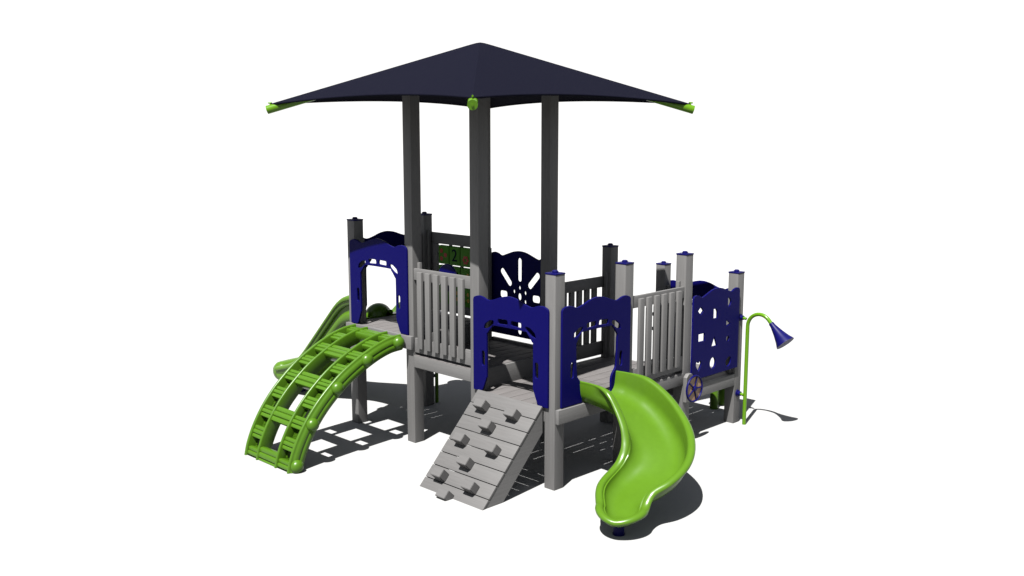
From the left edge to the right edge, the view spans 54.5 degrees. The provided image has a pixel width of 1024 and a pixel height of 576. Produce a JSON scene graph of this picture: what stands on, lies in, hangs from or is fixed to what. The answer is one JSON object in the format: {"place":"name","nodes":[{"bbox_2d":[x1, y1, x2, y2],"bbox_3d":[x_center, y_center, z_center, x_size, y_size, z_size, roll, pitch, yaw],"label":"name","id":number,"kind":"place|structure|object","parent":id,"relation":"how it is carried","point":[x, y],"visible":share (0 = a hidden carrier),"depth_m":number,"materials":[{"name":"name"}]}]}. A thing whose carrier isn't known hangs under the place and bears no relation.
{"place":"outdoors","nodes":[
{"label":"outdoors","id":0,"kind":"place"},
{"bbox_2d":[0,0,1023,575],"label":"ground","id":1,"kind":"structure","parent":0,"point":[840,182],"depth_m":18.99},
{"bbox_2d":[244,42,793,536],"bbox_3d":[-0.502,-0.470,10.764,6.222,4.193,4.270,6,11,31],"label":"play structure","id":2,"kind":"object","parent":1,"relation":"on","point":[544,386],"visible":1,"depth_m":9.94,"materials":[{"name":"blue plastic"}]},
{"bbox_2d":[710,391,718,409],"bbox_3d":[2.414,1.232,11.857,0.230,0.420,0.230,9,13,44],"label":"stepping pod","id":3,"kind":"object","parent":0,"point":[714,396],"visible":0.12,"depth_m":11.83,"materials":[{"name":"plastic"}]},
{"bbox_2d":[718,389,724,405],"bbox_3d":[2.583,1.274,12.071,0.230,0.270,0.230,9,13,44],"label":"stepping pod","id":4,"kind":"object","parent":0,"point":[721,397],"visible":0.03,"depth_m":12.00,"materials":[{"name":"plastic"}]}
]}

